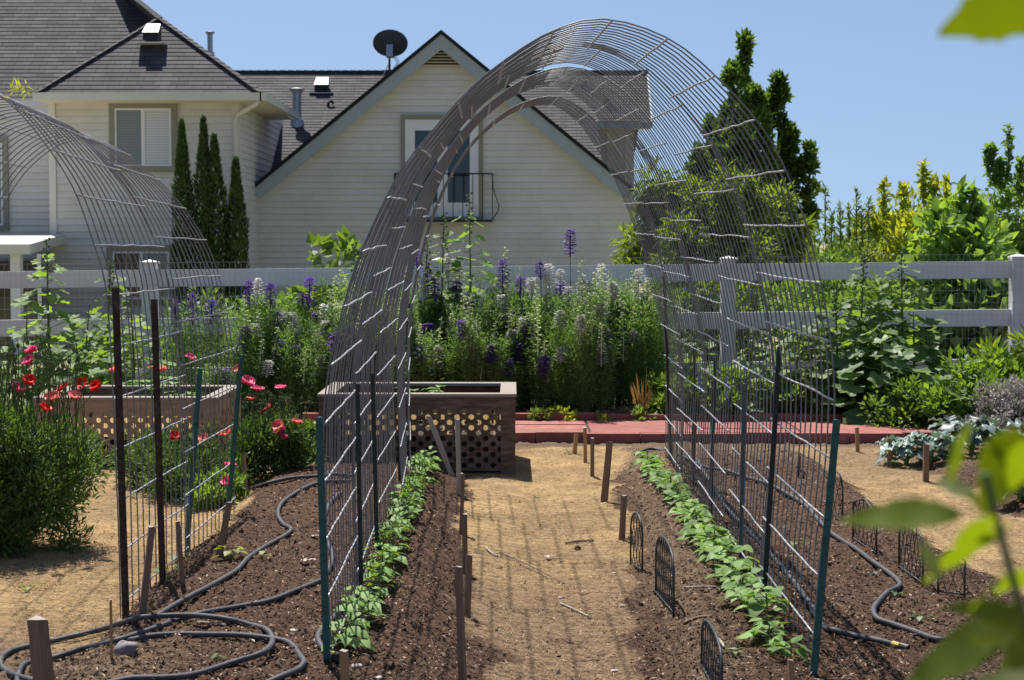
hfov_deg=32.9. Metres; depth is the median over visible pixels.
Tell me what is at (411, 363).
larkspur
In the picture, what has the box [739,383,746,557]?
steel post
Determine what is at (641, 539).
lattice edging
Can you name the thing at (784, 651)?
bean plant
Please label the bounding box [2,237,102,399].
hollyhock
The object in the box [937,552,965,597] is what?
lattice edging
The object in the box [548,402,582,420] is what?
bed weed
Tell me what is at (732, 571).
bean plant
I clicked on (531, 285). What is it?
larkspur
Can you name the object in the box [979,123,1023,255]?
tall shrub
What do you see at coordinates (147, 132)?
window
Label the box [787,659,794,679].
wooden stake
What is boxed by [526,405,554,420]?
bed weed
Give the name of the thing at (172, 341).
larkspur
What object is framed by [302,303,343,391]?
larkspur
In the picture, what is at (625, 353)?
larkspur
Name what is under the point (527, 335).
larkspur
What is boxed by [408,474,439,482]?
bean plant
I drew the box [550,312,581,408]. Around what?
larkspur
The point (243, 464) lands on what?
wooden stake
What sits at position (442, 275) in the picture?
hollyhock
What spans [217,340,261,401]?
larkspur
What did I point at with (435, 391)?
seedling
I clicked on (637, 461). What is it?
bean plant
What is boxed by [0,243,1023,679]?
ground
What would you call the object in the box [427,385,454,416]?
seedling
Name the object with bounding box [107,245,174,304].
window
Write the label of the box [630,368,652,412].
strap leaf plant
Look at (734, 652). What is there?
seedling
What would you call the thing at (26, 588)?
seedling
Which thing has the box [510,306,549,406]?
larkspur
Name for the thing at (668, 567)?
lattice edging
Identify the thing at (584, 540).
twig
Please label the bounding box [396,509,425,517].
bean plant
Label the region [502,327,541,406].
larkspur
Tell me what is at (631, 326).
larkspur
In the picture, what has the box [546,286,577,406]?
larkspur
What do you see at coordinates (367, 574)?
bean plant
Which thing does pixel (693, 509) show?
bean plant
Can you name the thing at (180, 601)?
soaker hose
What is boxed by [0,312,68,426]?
hollyhock
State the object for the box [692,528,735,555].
bean plant
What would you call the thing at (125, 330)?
hollyhock
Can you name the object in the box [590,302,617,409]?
larkspur
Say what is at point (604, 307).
larkspur
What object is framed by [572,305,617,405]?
larkspur
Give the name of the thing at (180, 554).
wooden stake
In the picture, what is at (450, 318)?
larkspur
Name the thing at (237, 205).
arborvitae
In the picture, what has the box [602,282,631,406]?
larkspur
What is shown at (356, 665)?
pebble
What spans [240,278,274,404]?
larkspur
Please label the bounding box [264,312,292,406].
larkspur
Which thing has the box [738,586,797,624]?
bean plant
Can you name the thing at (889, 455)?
wooden stake
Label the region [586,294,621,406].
larkspur
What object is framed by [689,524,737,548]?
bean plant
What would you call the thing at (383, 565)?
bean plant
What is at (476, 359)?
larkspur
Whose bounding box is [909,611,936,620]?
seedling
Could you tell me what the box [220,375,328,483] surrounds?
poppy bush
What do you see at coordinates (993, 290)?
dark bush
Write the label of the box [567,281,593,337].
larkspur
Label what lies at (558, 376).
larkspur
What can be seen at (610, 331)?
larkspur
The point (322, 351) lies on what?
larkspur
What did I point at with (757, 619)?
bean plant
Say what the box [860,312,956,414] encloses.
hollyhock
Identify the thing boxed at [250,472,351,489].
soaker hose
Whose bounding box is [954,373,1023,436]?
seed shrub
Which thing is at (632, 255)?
peach tree
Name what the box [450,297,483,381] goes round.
larkspur
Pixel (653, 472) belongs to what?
bean plant
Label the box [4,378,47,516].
poppy bush
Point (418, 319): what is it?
larkspur
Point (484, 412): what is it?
raised planter
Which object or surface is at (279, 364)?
larkspur
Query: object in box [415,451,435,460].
bean plant
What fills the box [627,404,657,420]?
bed weed
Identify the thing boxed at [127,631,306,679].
soaker hose
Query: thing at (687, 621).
twig
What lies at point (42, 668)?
wooden stake
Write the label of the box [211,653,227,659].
seedling
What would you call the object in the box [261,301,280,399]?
larkspur
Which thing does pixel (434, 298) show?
larkspur
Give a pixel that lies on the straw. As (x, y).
(213, 524)
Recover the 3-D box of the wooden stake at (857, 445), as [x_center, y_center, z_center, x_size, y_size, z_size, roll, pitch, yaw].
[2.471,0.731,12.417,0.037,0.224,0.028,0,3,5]
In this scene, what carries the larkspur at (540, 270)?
on the ground
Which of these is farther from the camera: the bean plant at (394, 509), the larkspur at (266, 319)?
the larkspur at (266, 319)
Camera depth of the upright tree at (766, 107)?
29.91 m
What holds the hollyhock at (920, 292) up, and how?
on the ground
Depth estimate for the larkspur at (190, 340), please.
14.83 m
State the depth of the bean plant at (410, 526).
8.32 m
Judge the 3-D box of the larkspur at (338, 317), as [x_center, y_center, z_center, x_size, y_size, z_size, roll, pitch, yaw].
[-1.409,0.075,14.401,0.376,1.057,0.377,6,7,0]
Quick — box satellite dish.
[373,29,407,78]
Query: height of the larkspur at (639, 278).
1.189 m
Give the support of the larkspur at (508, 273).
on the ground
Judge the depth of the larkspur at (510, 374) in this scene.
14.39 m
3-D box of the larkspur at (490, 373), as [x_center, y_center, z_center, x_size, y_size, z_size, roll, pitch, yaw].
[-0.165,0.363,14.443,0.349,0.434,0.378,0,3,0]
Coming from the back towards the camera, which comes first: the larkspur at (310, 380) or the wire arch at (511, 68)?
the larkspur at (310, 380)
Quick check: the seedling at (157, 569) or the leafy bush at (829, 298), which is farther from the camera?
the leafy bush at (829, 298)
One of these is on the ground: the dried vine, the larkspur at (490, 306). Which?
the larkspur at (490, 306)
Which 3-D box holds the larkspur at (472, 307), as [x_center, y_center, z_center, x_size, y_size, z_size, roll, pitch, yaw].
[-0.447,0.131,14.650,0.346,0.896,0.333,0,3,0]
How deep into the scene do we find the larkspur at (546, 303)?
14.92 m
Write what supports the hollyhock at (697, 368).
on the ground
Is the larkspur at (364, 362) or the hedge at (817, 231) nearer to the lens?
the larkspur at (364, 362)
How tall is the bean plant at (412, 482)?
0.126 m
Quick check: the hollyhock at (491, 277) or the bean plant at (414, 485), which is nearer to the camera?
the bean plant at (414, 485)
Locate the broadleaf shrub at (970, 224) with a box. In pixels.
[895,174,1018,358]
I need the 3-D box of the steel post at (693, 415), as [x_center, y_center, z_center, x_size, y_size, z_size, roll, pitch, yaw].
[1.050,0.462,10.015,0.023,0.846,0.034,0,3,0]
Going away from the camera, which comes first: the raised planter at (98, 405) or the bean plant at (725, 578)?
the bean plant at (725, 578)
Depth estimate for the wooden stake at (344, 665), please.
5.38 m
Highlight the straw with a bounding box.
[1,447,1023,679]
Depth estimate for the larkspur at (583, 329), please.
14.22 m
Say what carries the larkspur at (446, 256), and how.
on the ground
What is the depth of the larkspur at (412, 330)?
14.40 m
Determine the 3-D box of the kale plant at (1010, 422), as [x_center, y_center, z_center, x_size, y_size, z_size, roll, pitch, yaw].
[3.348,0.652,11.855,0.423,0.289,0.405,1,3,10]
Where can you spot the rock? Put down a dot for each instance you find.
(122, 647)
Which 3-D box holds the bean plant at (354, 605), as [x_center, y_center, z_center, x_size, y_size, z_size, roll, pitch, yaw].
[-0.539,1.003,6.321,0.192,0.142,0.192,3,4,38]
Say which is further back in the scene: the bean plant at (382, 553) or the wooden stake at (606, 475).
the wooden stake at (606, 475)
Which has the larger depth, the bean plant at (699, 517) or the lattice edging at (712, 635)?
the bean plant at (699, 517)
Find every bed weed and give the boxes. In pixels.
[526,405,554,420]
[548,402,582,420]
[594,411,612,420]
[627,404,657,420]
[807,398,833,420]
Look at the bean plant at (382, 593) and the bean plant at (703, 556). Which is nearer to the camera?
the bean plant at (382, 593)
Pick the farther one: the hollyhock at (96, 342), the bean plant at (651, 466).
the hollyhock at (96, 342)
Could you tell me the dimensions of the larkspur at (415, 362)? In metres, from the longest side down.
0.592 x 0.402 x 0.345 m
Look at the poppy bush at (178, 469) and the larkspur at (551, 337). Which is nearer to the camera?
the poppy bush at (178, 469)
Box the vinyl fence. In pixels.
[0,254,1023,385]
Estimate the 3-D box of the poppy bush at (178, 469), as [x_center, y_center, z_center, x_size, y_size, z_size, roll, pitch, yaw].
[-1.892,0.531,10.211,0.770,0.866,1.023,0,3,0]
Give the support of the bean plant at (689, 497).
on the ground
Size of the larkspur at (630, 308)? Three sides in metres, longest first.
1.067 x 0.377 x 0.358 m
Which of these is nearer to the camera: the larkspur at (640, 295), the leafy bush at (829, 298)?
the larkspur at (640, 295)
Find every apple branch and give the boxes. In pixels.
[838,421,1023,679]
[938,0,1023,41]
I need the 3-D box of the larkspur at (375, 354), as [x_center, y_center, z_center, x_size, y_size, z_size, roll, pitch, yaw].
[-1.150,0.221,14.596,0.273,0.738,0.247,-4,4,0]
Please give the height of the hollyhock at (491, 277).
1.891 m
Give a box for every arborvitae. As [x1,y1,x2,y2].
[169,118,195,344]
[189,114,230,351]
[223,155,250,316]
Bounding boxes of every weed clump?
[182,465,250,512]
[278,419,316,465]
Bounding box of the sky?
[142,0,1023,242]
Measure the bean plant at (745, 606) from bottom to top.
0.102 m
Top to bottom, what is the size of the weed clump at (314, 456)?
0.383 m
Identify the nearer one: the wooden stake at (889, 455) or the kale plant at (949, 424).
the wooden stake at (889, 455)
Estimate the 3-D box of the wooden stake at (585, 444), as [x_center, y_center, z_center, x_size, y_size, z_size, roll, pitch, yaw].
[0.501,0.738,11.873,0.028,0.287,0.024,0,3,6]
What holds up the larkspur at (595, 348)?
on the ground
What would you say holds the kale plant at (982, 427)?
on the ground
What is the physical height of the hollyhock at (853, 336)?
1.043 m
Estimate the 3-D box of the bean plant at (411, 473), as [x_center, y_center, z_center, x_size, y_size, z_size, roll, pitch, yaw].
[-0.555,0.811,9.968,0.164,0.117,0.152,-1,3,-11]
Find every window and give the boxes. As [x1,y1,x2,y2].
[0,136,9,230]
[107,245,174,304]
[109,103,177,171]
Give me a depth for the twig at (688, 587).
7.05 m
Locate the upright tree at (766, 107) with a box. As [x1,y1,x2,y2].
[681,27,823,353]
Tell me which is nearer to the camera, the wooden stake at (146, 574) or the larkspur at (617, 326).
the wooden stake at (146, 574)
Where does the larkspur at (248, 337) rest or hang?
on the ground
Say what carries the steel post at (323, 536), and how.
on the ground
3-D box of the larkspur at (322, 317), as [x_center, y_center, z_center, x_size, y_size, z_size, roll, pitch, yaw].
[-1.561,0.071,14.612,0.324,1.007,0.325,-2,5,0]
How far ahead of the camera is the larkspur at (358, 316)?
14.69 m
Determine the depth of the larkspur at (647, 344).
14.65 m
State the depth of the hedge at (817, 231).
22.88 m
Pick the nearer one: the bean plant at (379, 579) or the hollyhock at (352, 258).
the bean plant at (379, 579)
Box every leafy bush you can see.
[70,335,185,367]
[163,286,284,397]
[275,223,364,396]
[376,288,685,399]
[658,281,778,385]
[738,246,917,399]
[978,182,1023,253]
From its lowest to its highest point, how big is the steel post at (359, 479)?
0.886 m
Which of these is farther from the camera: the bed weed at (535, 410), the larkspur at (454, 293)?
the larkspur at (454, 293)
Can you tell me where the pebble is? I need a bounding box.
[351,663,361,667]
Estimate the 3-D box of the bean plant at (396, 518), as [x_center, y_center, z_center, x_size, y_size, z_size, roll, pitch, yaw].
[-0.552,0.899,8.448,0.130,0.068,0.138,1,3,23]
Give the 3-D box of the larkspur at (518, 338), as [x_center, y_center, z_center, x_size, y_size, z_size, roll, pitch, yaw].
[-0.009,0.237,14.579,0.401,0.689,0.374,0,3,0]
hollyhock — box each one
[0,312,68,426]
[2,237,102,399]
[24,303,149,411]
[71,259,148,384]
[87,299,175,384]
[333,241,385,378]
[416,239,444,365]
[420,211,480,368]
[437,191,505,379]
[643,330,724,413]
[717,338,815,412]
[751,317,846,411]
[768,293,888,412]
[803,254,915,397]
[813,321,945,424]
[838,247,957,402]
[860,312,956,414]
[910,357,982,426]
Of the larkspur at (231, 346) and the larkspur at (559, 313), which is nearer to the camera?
the larkspur at (559, 313)
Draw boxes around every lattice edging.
[630,512,643,572]
[655,535,674,617]
[700,619,722,679]
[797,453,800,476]
[827,470,843,518]
[852,498,877,556]
[898,529,923,586]
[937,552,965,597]
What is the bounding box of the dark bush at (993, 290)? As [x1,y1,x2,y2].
[882,243,1015,358]
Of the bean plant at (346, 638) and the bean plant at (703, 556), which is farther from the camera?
the bean plant at (703, 556)
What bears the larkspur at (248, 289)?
on the ground
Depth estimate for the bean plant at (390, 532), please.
7.87 m
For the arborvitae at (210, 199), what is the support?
on the ground
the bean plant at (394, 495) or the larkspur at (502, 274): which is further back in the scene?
the larkspur at (502, 274)
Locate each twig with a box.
[199,621,225,625]
[499,551,564,583]
[559,602,590,617]
[565,539,593,543]
[682,614,711,624]
[686,586,716,588]
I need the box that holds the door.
[401,115,482,219]
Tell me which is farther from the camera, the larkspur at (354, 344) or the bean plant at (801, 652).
the larkspur at (354, 344)
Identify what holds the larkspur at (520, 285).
on the ground
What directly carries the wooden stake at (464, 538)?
on the ground
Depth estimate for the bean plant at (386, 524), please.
8.09 m
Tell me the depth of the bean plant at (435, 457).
10.54 m
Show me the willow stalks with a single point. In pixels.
(834, 242)
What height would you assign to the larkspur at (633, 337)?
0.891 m
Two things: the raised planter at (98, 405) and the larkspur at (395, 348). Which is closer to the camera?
the raised planter at (98, 405)
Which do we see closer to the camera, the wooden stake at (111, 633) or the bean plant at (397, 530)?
the wooden stake at (111, 633)
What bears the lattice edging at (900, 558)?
on the ground
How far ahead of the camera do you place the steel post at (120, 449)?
6.65 m
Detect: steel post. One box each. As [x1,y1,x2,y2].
[112,288,129,619]
[151,299,165,586]
[184,368,202,552]
[227,354,243,501]
[315,417,330,662]
[355,383,362,585]
[370,373,378,546]
[398,430,400,481]
[663,273,671,459]
[692,347,696,484]
[709,357,716,513]
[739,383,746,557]
[762,347,781,591]
[810,419,840,676]
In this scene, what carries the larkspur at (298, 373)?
on the ground
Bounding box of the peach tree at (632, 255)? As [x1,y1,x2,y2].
[609,156,819,348]
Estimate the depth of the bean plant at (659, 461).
10.57 m
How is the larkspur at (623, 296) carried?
on the ground
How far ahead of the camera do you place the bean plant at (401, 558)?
7.48 m
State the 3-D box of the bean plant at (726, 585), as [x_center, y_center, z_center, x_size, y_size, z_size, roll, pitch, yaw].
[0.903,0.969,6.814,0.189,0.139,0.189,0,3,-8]
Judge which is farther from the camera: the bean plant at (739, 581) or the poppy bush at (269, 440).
the poppy bush at (269, 440)
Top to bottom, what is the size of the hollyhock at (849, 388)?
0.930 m
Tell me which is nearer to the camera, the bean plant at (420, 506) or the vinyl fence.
the bean plant at (420, 506)
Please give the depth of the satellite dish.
41.26 m
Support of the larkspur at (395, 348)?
on the ground
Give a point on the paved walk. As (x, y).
(623, 428)
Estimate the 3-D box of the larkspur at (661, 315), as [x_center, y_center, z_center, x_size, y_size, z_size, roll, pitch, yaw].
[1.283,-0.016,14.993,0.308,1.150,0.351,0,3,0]
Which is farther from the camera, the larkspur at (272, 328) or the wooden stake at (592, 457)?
the larkspur at (272, 328)
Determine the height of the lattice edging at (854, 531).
0.261 m
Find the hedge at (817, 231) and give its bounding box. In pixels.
[769,212,999,360]
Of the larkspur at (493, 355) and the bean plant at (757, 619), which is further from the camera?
the larkspur at (493, 355)
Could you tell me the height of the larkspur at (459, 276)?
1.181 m
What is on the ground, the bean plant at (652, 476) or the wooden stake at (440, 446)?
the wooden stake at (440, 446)
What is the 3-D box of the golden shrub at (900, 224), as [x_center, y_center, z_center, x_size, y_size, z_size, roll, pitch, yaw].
[4.064,-0.603,17.643,1.333,2.494,1.316,2,4,36]
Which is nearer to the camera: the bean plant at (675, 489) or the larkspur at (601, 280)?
the bean plant at (675, 489)
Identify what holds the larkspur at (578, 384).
on the ground
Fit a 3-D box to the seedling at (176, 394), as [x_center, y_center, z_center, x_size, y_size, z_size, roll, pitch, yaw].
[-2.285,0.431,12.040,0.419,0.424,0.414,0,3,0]
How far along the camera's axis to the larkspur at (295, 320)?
14.72 m
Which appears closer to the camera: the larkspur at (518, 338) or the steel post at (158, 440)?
the steel post at (158, 440)
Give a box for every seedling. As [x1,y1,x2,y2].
[18,584,42,590]
[124,376,176,395]
[153,566,184,578]
[160,371,208,395]
[165,553,190,563]
[211,546,247,558]
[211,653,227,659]
[422,388,442,392]
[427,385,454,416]
[725,648,743,654]
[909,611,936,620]
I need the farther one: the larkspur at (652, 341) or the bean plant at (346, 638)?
the larkspur at (652, 341)
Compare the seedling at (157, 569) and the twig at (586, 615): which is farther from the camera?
the seedling at (157, 569)
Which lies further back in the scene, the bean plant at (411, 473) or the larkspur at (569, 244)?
the larkspur at (569, 244)
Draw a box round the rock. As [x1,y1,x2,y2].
[113,640,137,656]
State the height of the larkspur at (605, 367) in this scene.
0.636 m
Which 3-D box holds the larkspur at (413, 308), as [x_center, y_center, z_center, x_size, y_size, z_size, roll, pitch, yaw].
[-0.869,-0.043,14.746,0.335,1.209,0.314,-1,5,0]
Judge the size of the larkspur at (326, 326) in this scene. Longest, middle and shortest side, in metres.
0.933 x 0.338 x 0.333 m
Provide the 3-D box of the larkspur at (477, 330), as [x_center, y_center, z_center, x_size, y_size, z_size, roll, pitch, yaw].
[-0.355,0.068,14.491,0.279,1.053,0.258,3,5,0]
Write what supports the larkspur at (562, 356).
on the ground
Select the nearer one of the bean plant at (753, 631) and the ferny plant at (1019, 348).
the bean plant at (753, 631)
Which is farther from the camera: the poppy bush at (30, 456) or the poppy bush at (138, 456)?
the poppy bush at (138, 456)
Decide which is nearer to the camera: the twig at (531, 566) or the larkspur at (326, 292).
the twig at (531, 566)
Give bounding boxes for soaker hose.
[0,612,274,679]
[14,491,341,679]
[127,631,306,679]
[150,479,350,620]
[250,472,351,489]
[315,561,370,662]
[634,447,942,641]
[696,458,909,648]
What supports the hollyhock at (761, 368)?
on the ground
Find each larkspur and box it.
[158,298,202,384]
[167,293,203,384]
[192,298,225,384]
[202,362,236,384]
[208,362,235,384]
[217,307,246,395]
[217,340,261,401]
[223,280,259,391]
[223,324,268,406]
[225,294,265,407]
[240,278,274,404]
[242,284,272,403]
[242,339,273,409]
[248,283,283,403]
[256,349,279,405]
[259,289,286,404]
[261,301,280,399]
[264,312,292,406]
[269,321,297,408]
[272,312,306,404]
[273,289,305,390]
[273,324,307,409]
[275,345,312,408]
[283,293,313,405]
[288,277,332,402]
[292,343,329,411]
[294,314,318,407]
[299,321,337,406]
[301,320,349,403]
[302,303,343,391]
[304,309,329,406]
[308,288,335,361]
[314,269,353,323]
[315,335,345,390]
[319,299,348,378]
[323,287,355,381]
[326,298,362,369]
[332,283,360,323]
[337,301,369,381]
[343,276,359,324]
[344,291,377,380]
[345,299,371,381]
[349,344,376,381]
[362,332,387,381]
[366,288,398,381]
[368,295,390,380]
[383,346,415,381]
[386,290,426,381]
[386,309,423,377]
[387,342,429,381]
[394,265,428,339]
[395,301,423,337]
[405,305,424,344]
[405,323,443,381]
[410,265,438,353]
[411,323,442,376]
[412,278,446,360]
[412,346,442,381]
[413,277,445,343]
[414,252,438,327]
[416,272,446,327]
[417,323,451,381]
[420,345,457,381]
[421,316,446,380]
[428,254,468,345]
[433,327,464,381]
[434,281,466,351]
[439,257,465,350]
[440,319,465,381]
[443,304,478,379]
[445,302,467,381]
[447,311,484,381]
[448,268,475,323]
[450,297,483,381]
[451,321,496,381]
[458,286,485,380]
[463,325,484,381]
[465,278,491,364]
[466,295,504,369]
[472,354,516,381]
[473,359,504,381]
[475,320,513,381]
[476,285,505,376]
[476,330,508,381]
[485,294,508,373]
[486,269,510,354]
[489,328,528,402]
[494,245,524,317]
[495,258,527,336]
[501,331,529,401]
[501,359,531,406]
[502,277,541,406]
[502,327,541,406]
[503,307,536,409]
[506,277,539,357]
[509,315,542,406]
[510,277,543,400]
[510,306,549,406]
[513,284,543,404]
[517,320,552,407]
[520,303,561,407]
[526,340,563,409]
[529,261,545,400]
[534,284,569,404]
[535,328,557,404]
[536,269,587,332]
[536,275,557,385]
[539,264,562,403]
[539,313,565,405]
[540,307,567,406]
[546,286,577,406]
[547,289,573,405]
[548,329,570,405]
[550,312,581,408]
[551,334,590,407]
[560,280,600,411]
[561,259,604,408]
[562,229,583,312]
[562,274,586,323]
[562,351,596,409]
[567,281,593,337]
[571,308,605,411]
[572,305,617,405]
[580,272,611,409]
[581,263,618,406]
[581,303,621,410]
[585,336,623,410]
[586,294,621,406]
[588,298,615,406]
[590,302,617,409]
[594,271,632,405]
[595,264,617,403]
[600,273,631,404]
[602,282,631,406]
[605,283,638,406]
[609,283,636,403]
[609,288,639,405]
[611,299,648,408]
[615,304,642,406]
[616,278,636,404]
[623,292,661,398]
[627,268,651,405]
[629,277,667,386]
[630,270,652,395]
[641,309,661,390]
[644,278,683,387]
[647,275,674,369]
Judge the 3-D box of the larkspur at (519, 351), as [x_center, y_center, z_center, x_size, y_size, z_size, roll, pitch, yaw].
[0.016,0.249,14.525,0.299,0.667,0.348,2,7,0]
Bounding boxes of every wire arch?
[0,93,236,617]
[323,18,834,650]
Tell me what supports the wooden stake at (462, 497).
on the ground
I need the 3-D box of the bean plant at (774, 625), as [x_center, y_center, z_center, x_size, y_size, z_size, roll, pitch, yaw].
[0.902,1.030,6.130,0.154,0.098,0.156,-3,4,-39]
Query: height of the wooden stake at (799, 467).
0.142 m
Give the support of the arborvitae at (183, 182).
on the ground
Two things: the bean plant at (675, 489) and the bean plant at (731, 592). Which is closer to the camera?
the bean plant at (731, 592)
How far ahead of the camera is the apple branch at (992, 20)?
0.87 m
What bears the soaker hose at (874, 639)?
on the ground
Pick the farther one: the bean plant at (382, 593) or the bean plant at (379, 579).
the bean plant at (379, 579)
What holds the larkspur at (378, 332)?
on the ground
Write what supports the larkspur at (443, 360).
on the ground
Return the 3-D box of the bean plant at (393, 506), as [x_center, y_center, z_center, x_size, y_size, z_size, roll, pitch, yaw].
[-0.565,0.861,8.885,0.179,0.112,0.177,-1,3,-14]
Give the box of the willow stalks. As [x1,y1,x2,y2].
[796,180,883,293]
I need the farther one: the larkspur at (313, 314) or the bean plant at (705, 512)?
the larkspur at (313, 314)
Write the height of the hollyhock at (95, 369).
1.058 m
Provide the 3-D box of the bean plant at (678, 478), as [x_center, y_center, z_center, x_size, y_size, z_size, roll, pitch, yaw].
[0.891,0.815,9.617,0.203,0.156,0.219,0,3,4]
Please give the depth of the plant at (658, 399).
14.21 m
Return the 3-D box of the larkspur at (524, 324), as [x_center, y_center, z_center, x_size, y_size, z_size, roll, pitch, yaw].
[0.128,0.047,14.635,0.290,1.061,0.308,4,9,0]
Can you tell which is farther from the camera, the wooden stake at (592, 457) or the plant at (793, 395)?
the plant at (793, 395)
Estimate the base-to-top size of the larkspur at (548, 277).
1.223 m
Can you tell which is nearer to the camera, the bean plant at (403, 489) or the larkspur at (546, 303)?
the bean plant at (403, 489)
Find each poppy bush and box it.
[0,332,116,559]
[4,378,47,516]
[108,366,184,490]
[128,353,259,503]
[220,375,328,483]
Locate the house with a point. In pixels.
(324, 152)
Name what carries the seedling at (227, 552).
on the ground
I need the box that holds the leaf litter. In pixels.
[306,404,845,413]
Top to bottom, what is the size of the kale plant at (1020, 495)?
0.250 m
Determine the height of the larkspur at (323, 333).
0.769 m
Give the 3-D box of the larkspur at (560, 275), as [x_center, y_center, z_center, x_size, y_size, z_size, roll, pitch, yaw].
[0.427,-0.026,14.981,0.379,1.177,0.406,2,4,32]
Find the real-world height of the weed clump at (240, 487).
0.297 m
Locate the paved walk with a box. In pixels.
[303,412,958,444]
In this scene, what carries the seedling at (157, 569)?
on the ground
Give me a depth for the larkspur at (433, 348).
14.56 m
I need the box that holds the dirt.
[12,448,1022,679]
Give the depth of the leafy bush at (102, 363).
16.10 m
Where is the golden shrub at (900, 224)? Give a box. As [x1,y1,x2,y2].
[850,158,957,309]
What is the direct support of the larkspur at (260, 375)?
on the ground
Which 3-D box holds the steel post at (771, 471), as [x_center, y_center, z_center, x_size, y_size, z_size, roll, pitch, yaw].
[1.028,0.544,6.880,0.075,1.036,0.034,0,3,0]
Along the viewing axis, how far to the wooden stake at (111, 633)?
5.80 m
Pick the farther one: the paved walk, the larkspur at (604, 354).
the larkspur at (604, 354)
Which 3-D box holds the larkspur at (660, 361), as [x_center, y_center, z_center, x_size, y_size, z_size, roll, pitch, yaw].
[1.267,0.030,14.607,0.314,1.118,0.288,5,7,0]
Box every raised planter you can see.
[33,385,241,465]
[317,382,515,473]
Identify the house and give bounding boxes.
[0,0,652,359]
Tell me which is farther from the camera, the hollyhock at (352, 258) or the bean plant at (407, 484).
the hollyhock at (352, 258)
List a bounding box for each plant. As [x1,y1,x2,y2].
[320,620,376,651]
[333,612,370,641]
[334,585,388,612]
[336,595,387,629]
[339,597,377,621]
[342,622,371,633]
[359,585,390,602]
[363,545,403,567]
[363,561,394,580]
[364,571,395,587]
[365,558,392,575]
[366,562,400,586]
[370,542,409,564]
[371,524,408,547]
[377,530,410,546]
[378,518,410,540]
[382,517,410,527]
[382,518,409,534]
[385,497,420,511]
[387,498,418,517]
[389,491,423,506]
[390,509,417,524]
[393,517,416,533]
[395,482,425,498]
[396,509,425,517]
[399,488,425,503]
[404,477,424,490]
[404,495,421,508]
[405,478,425,491]
[406,468,427,475]
[406,471,429,482]
[407,454,441,475]
[407,457,433,474]
[407,479,429,489]
[408,459,437,473]
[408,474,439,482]
[412,446,437,458]
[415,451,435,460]
[418,457,435,469]
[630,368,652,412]
[633,454,658,465]
[634,451,657,461]
[638,459,661,471]
[640,362,708,413]
[641,451,661,459]
[641,458,668,472]
[641,462,660,471]
[648,469,673,480]
[649,471,674,483]
[655,472,689,489]
[659,481,693,498]
[663,492,692,500]
[664,489,691,506]
[667,484,684,494]
[668,502,688,513]
[673,495,693,507]
[676,498,702,515]
[676,502,706,523]
[676,511,702,521]
[676,529,722,541]
[677,520,727,535]
[679,507,717,528]
[682,517,715,541]
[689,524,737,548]
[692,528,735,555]
[692,538,732,560]
[696,364,751,415]
[696,547,731,563]
[704,537,755,571]
[705,554,759,583]
[712,565,749,576]
[715,581,764,605]
[716,575,746,585]
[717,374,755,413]
[720,572,760,593]
[721,567,763,597]
[733,593,786,617]
[734,582,776,610]
[735,624,792,650]
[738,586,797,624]
[747,615,786,633]
[748,364,815,413]
[750,617,790,638]
[761,640,792,656]
[767,635,820,660]
[849,373,958,428]
[872,438,904,456]
[875,434,926,465]
[903,430,952,464]
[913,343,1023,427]
[927,414,970,440]
[943,414,1002,456]
[969,322,1023,392]
[972,416,1023,447]
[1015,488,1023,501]
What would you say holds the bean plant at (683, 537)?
on the ground
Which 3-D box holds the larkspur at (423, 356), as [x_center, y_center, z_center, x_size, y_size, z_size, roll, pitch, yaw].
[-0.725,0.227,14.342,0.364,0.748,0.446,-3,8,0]
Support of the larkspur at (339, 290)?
on the ground
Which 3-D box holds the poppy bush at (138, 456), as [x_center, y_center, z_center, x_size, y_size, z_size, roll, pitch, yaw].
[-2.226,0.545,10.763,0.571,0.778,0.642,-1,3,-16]
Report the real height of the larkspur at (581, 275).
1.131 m
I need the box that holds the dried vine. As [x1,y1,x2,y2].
[2,76,33,101]
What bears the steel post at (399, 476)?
on the ground
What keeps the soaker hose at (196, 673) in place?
on the ground
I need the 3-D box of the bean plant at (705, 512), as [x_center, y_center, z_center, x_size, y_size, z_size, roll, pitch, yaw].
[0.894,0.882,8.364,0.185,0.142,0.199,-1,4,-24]
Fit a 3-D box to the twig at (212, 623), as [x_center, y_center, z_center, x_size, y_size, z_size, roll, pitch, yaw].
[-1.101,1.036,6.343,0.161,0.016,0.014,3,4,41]
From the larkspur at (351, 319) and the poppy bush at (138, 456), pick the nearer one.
the poppy bush at (138, 456)
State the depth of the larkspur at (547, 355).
14.78 m
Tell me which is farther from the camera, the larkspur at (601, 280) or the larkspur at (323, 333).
the larkspur at (601, 280)
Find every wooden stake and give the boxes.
[27,615,54,679]
[109,599,112,657]
[138,525,155,614]
[175,521,184,585]
[216,501,232,554]
[241,453,247,495]
[340,649,349,679]
[426,416,454,476]
[455,419,460,494]
[455,565,466,679]
[459,473,464,533]
[462,513,467,573]
[464,554,471,617]
[572,433,577,453]
[583,427,586,462]
[590,438,593,476]
[600,441,612,501]
[619,495,626,540]
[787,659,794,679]
[855,427,859,451]
[887,439,891,466]
[923,444,928,481]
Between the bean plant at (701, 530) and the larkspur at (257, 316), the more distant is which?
the larkspur at (257, 316)
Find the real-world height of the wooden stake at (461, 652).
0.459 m
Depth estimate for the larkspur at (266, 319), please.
14.75 m
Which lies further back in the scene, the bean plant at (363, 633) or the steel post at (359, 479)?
the steel post at (359, 479)
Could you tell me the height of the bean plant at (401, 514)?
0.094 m
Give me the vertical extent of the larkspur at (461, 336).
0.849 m
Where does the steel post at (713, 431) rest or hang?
on the ground

